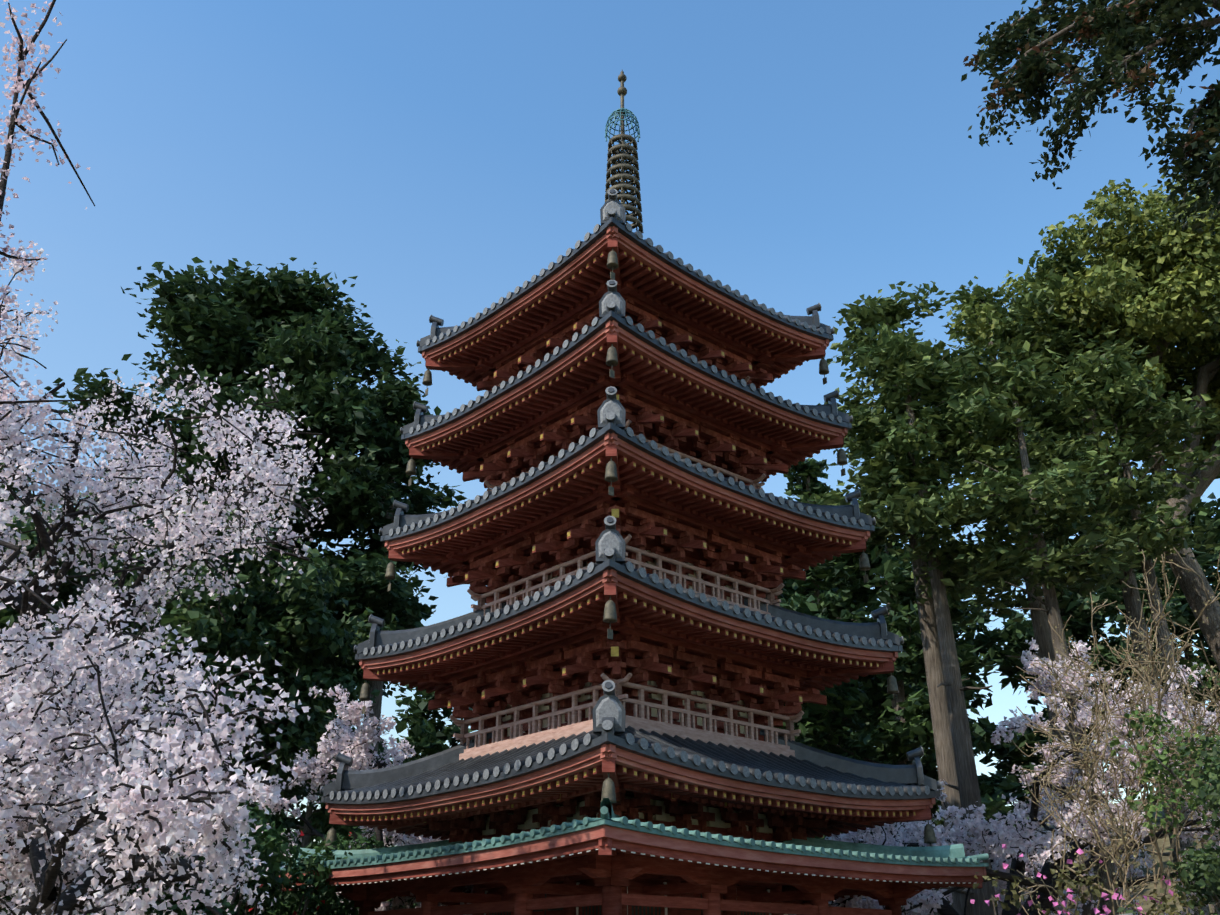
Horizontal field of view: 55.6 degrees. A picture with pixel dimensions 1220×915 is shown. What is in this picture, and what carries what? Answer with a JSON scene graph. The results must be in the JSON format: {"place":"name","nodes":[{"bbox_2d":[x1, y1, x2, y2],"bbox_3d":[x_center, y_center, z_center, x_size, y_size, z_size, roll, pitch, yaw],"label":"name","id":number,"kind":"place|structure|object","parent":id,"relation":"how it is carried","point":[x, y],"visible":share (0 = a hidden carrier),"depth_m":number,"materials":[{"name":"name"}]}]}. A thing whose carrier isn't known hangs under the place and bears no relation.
{"place":"outdoors","nodes":[
{"label":"outdoors","id":0,"kind":"place"},
{"bbox_2d":[0,0,1219,856],"label":"sky","id":1,"kind":"structure","parent":0,"point":[438,155],"materials":[{"name":"blue"}]},
{"bbox_2d":[901,794,1215,914],"bbox_3d":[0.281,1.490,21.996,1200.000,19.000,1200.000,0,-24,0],"label":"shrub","id":2,"kind":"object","parent":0,"point":[1146,891],"depth_m":48.81,"materials":[{"name":"brown plant"}]},
{"bbox_2d":[0,486,58,901],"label":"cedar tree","id":3,"kind":"object","parent":2,"relation":"on","point":[34,503],"depth_m":35.19,"materials":[{"name":"green plant"}]},
{"bbox_2d":[0,0,94,417],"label":"cherry tree","id":4,"kind":"object","parent":2,"relation":"on","point":[17,87],"visible":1,"depth_m":9.30,"materials":[{"name":"pink plant"}]},
{"bbox_2d":[0,722,118,913],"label":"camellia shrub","id":5,"kind":"object","parent":2,"relation":"on","point":[75,774],"visible":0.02,"depth_m":18.15,"materials":[{"name":"green plant"}]},
{"bbox_2d":[0,762,237,914],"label":"camellia shrub","id":6,"kind":"object","parent":2,"relation":"on","point":[175,908],"visible":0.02,"depth_m":15.26,"materials":[{"name":"green plant"}]},
{"bbox_2d":[0,445,310,914],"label":"cherry tree","id":7,"kind":"object","parent":2,"relation":"on","point":[42,739],"visible":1,"depth_m":8.86,"materials":[{"name":"pink plant"}]},
{"bbox_2d":[0,240,333,914],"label":"cherry tree","id":8,"kind":"object","parent":2,"relation":"on","point":[68,475],"visible":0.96,"depth_m":13.23,"materials":[{"name":"pink plant"}]},
{"bbox_2d":[52,772,303,914],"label":"camellia shrub","id":9,"kind":"object","parent":2,"relation":"on","point":[266,847],"visible":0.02,"depth_m":15.53,"materials":[{"name":"green plant"}]},
{"bbox_2d":[0,443,396,841],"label":"oak tree","id":10,"kind":"object","parent":2,"relation":"on","point":[293,625],"visible":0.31,"depth_m":27.53,"materials":[{"name":"green plant"}]},
{"bbox_2d":[33,257,438,829],"bbox_3d":[-13.294,5.183,38.614,15.353,26.600,16.467,0,-24,0],"label":"cedar tree","id":11,"kind":"object","parent":2,"relation":"on","point":[305,337],"visible":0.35,"depth_m":38.49,"materials":[{"name":"green plant"}]},
{"bbox_2d":[114,794,358,914],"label":"camellia shrub","id":12,"kind":"object","parent":2,"relation":"on","point":[304,865],"visible":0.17,"depth_m":18.53,"materials":[{"name":"green plant"}]},
{"bbox_2d":[241,700,392,855],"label":"tree","id":13,"kind":"object","parent":2,"relation":"on","point":[296,824],"depth_m":61.47,"materials":[{"name":"green plant"}]},
{"bbox_2d":[245,826,420,914],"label":"camellia shrub","id":14,"kind":"object","parent":2,"relation":"on","point":[335,906],"visible":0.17,"depth_m":21.15,"materials":[{"name":"green plant"}]},
{"bbox_2d":[249,682,473,914],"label":"cherry tree","id":15,"kind":"object","parent":2,"relation":"on","point":[361,753],"visible":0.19,"depth_m":23.60,"materials":[{"name":"pink plant"}]},
{"bbox_2d":[309,368,467,849],"bbox_3d":[-7.291,7.140,36.841,6.224,21.580,5.588,0,-24,0],"label":"cedar tree","id":16,"kind":"object","parent":2,"relation":"on","point":[403,396],"visible":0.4,"depth_m":38.66,"materials":[{"name":"green plant"}]},
{"bbox_2d":[339,683,475,907],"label":"tree foliage","id":17,"kind":"object","parent":2,"relation":"on","point":[428,736],"visible":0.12,"depth_m":58.93,"materials":[{"name":"green plant"}]},
{"bbox_2d":[278,70,988,914],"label":"pagoda","id":18,"kind":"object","parent":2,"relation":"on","point":[624,660],"visible":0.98,"depth_m":19.49,"materials":[{"name":"red wood"}]},
{"bbox_2d":[766,581,868,914],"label":"forest tree","id":19,"kind":"object","parent":2,"relation":"on","point":[818,714],"visible":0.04,"depth_m":44.09,"materials":[{"name":"green plant"}]},
{"bbox_2d":[784,578,920,842],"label":"tree","id":20,"kind":"object","parent":2,"relation":"on","point":[872,607],"visible":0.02,"depth_m":63.19,"materials":[{"name":"green plant"}]},
{"bbox_2d":[782,458,926,761],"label":"forest tree","id":21,"kind":"object","parent":2,"relation":"on","point":[809,471],"visible":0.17,"depth_m":52.73,"materials":[{"name":"green plant"}]},
{"bbox_2d":[794,475,1028,907],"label":"forest tree","id":22,"kind":"object","parent":2,"relation":"on","point":[911,727],"visible":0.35,"depth_m":44.84,"materials":[{"name":"green plant"}]},
{"bbox_2d":[801,281,1047,914],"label":"cypress tree","id":23,"kind":"object","parent":2,"relation":"on","point":[890,311],"visible":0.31,"depth_m":30.09,"materials":[{"name":"green plant"}]},
{"bbox_2d":[828,320,1069,914],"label":"cypress tree","id":24,"kind":"object","parent":2,"relation":"on","point":[889,355],"visible":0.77,"depth_m":28.13,"materials":[{"name":"green plant"}]},
{"bbox_2d":[840,554,1063,832],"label":"tree","id":25,"kind":"object","parent":2,"relation":"on","point":[995,785],"visible":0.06,"depth_m":57.48,"materials":[{"name":"green plant"}]},
{"bbox_2d":[825,637,1219,914],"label":"cherry tree","id":26,"kind":"object","parent":2,"relation":"on","point":[998,834],"visible":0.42,"depth_m":23.05,"materials":[{"name":"pink plant"}]},
{"bbox_2d":[920,276,1127,914],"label":"cypress tree","id":27,"kind":"object","parent":2,"relation":"on","point":[1018,348],"visible":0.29,"depth_m":32.86,"materials":[{"name":"green plant"}]},
{"bbox_2d":[920,356,1152,914],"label":"slim cypress tree","id":28,"kind":"object","parent":2,"relation":"on","point":[998,483],"visible":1,"depth_m":26.23,"materials":[{"name":"green plant"}]},
{"bbox_2d":[966,533,1183,805],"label":"tree","id":29,"kind":"object","parent":2,"relation":"on","point":[1015,635],"visible":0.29,"depth_m":60.30,"materials":[{"name":"green plant"}]},
{"bbox_2d":[945,169,1219,668],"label":"tree","id":30,"kind":"object","parent":2,"relation":"on","point":[1155,289],"visible":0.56,"depth_m":32.99,"materials":[{"name":"green plant"}]},
{"bbox_2d":[961,0,1219,234],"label":"cedar tree","id":31,"kind":"object","parent":2,"relation":"on","point":[1122,32],"visible":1,"depth_m":13.20,"materials":[{"name":"green plant"}]},
{"bbox_2d":[970,844,1218,914],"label":"azalea shrub","id":32,"kind":"object","parent":2,"relation":"on","point":[1069,883],"visible":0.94,"depth_m":14.89,"materials":[{"name":"pink plant"}]},
{"bbox_2d":[1016,795,1178,914],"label":"shrub","id":33,"kind":"object","parent":2,"relation":"on","point":[1113,860],"visible":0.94,"depth_m":16.51,"materials":[{"name":"green plant"}]},
{"bbox_2d":[983,237,1219,914],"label":"cypress tree","id":34,"kind":"object","parent":2,"relation":"on","point":[1131,596],"visible":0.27,"depth_m":33.74,"materials":[{"name":"green plant"}]},
{"bbox_2d":[1011,546,1219,914],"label":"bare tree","id":35,"kind":"object","parent":2,"relation":"on","point":[1142,669],"visible":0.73,"depth_m":20.03,"materials":[{"name":"brown plant"}]},
{"bbox_2d":[1021,668,1219,914],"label":"bare tree","id":36,"kind":"object","parent":2,"relation":"on","point":[1170,745],"visible":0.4,"depth_m":20.18,"materials":[{"name":"brown plant"}]},
{"bbox_2d":[1039,329,1219,911],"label":"slim cypress tree","id":37,"kind":"object","parent":2,"relation":"on","point":[1119,375],"visible":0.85,"depth_m":27.81,"materials":[{"name":"green plant"}]},
{"bbox_2d":[1065,501,1218,799],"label":"tree","id":38,"kind":"object","parent":2,"relation":"on","point":[1112,594],"visible":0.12,"depth_m":57.73,"materials":[{"name":"green plant"}]},
{"bbox_2d":[1106,659,1219,837],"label":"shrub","id":39,"kind":"object","parent":2,"relation":"on","point":[1154,766],"visible":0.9,"depth_m":16.67,"materials":[{"name":"green plant"}]},
{"bbox_2d":[1116,841,1219,914],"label":"shrub","id":40,"kind":"object","parent":2,"relation":"on","point":[1183,875],"visible":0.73,"depth_m":14.27,"materials":[{"name":"green plant"}]},
{"bbox_2d":[1143,437,1219,731],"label":"forest tree","id":41,"kind":"object","parent":2,"relation":"on","point":[1181,611],"visible":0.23,"depth_m":43.05,"materials":[{"name":"green plant"}]},
{"bbox_2d":[1147,541,1219,734],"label":"tree","id":42,"kind":"object","parent":2,"relation":"on","point":[1206,562],"visible":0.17,"depth_m":54.65,"materials":[{"name":"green plant"}]},
{"bbox_2d":[1162,732,1219,909],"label":"shrub","id":43,"kind":"object","parent":2,"relation":"on","point":[1212,796],"visible":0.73,"depth_m":14.93,"materials":[{"name":"green plant"}]}
]}

